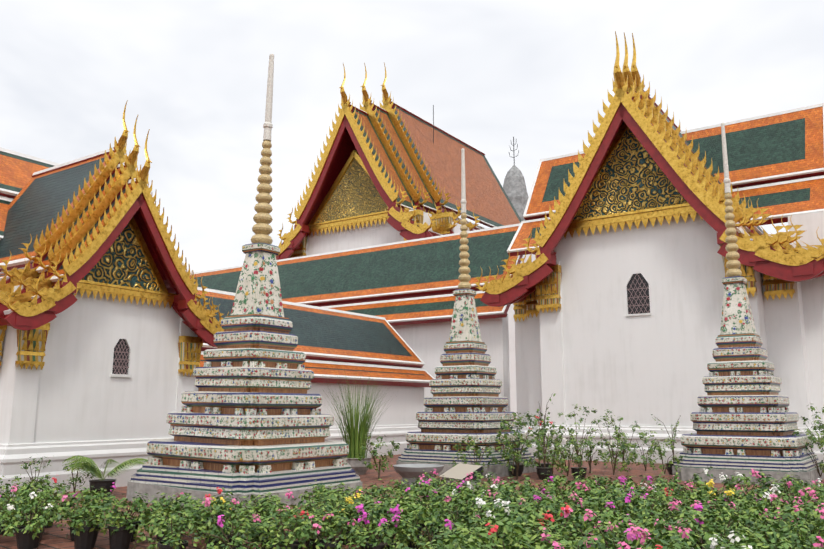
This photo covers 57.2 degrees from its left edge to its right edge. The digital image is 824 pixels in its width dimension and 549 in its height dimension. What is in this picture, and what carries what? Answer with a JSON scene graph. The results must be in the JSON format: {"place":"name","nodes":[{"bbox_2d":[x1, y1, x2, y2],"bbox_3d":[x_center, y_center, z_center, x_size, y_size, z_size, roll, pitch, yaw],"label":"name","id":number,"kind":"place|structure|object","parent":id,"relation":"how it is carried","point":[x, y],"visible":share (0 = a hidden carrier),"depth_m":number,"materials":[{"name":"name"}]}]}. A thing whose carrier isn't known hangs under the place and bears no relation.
{"place":"outdoors","nodes":[
{"label":"outdoors","id":0,"kind":"place"},
{"bbox_2d":[276,62,535,421],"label":"hall","id":1,"kind":"structure","parent":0,"point":[388,171],"depth_m":66.57,"materials":[{"name":"orange tile"}]},
{"bbox_2d":[433,105,433,142],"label":"lightning rod","id":2,"kind":"object","parent":1,"relation":"attached to","point":[433,123],"visible":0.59,"depth_m":74.42,"materials":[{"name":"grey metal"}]},
{"bbox_2d":[0,454,823,548],"bbox_3d":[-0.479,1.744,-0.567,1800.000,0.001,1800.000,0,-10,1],"label":"ground","id":3,"kind":"structure","parent":0,"point":[54,537],"depth_m":18.07,"materials":[{"name":"brown soil"}]},
{"bbox_2d":[0,100,228,496],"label":"temple building","id":4,"kind":"structure","parent":3,"relation":"on","point":[108,325],"depth_m":18.04,"materials":[{"name":"white paint"}]},
{"bbox_2d":[0,147,59,239],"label":"tiled roof","id":5,"kind":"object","parent":4,"relation":"on","point":[17,170],"depth_m":22.03,"materials":[{"name":"orange tile"}]},
{"bbox_2d":[126,54,362,509],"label":"chedi","id":6,"kind":"structure","parent":3,"relation":"on","point":[248,419],"depth_m":15.21,"materials":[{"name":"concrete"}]},
{"bbox_2d":[196,287,434,456],"bbox_3d":[-4.631,3.664,27.351,2.963,5.964,16.140,-7,-12,34],"label":"gallery","id":7,"kind":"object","parent":3,"relation":"on","point":[333,344],"visible":0.17,"depth_m":30.08,"materials":[{"name":"white paint"}]},
{"bbox_2d":[189,223,522,411],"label":"cloister","id":8,"kind":"structure","parent":3,"relation":"on","point":[406,289],"depth_m":38.87,"materials":[{"name":"green tile"}]},
{"bbox_2d":[0,501,818,548],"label":"flower pots","id":9,"kind":"object","parent":3,"relation":"on","point":[121,538],"visible":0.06,"depth_m":9.83,"materials":[{"name":"plastic"}]},
{"bbox_2d":[0,466,823,548],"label":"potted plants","id":10,"kind":"object","parent":9,"relation":"in","point":[599,521],"visible":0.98,"depth_m":9.30,"materials":[{"name":"green plant"}]},
{"bbox_2d":[0,372,823,497],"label":"potted plants","id":11,"kind":"object","parent":3,"relation":"on","point":[358,461],"visible":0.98,"depth_m":19.89,"materials":[{"name":"green plant"}]},
{"bbox_2d":[393,464,443,486],"bbox_3d":[0.156,4.827,18.146,1.240,0.460,1.240,0,-10,1],"label":"basin","id":12,"kind":"object","parent":3,"relation":"on","point":[407,471],"visible":0.81,"depth_m":17.78,"materials":[{"name":"ceramic"}]},
{"bbox_2d":[440,463,482,492],"bbox_3d":[1.041,4.399,16.191,0.530,0.620,0.880,6,-12,-30],"label":"information sign","id":13,"kind":"object","parent":3,"relation":"on","point":[459,471],"visible":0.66,"depth_m":16.11,"materials":[{"name":"concrete"}]},
{"bbox_2d":[396,148,535,477],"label":"chedi","id":14,"kind":"structure","parent":3,"relation":"on","point":[465,385],"depth_m":21.59,"materials":[{"name":"concrete"}]},
{"bbox_2d":[472,31,823,463],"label":"temple building","id":15,"kind":"structure","parent":3,"relation":"on","point":[613,292],"depth_m":26.93,"materials":[{"name":"white paint"}]},
{"bbox_2d":[507,103,823,256],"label":"tiled roof","id":16,"kind":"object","parent":15,"relation":"on","point":[776,163],"visible":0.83,"depth_m":29.88,"materials":[{"name":"orange tile"}]},
{"bbox_2d":[672,122,823,485],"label":"chedi","id":17,"kind":"structure","parent":3,"relation":"on","point":[744,420],"depth_m":19.35,"materials":[{"name":"concrete"}]},
{"bbox_2d":[788,211,823,435],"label":"return wall","id":18,"kind":"structure","parent":3,"relation":"on","point":[812,291],"depth_m":25.36,"materials":[{"name":"white paint"}]},
{"bbox_2d":[0,0,823,272],"label":"sky","id":19,"kind":"structure","parent":0,"point":[193,73],"materials":[{"name":"white"}]},
{"bbox_2d":[503,137,528,220],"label":"prang","id":20,"kind":"structure","parent":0,"point":[514,187],"depth_m":101.11,"materials":[{"name":"stone"}]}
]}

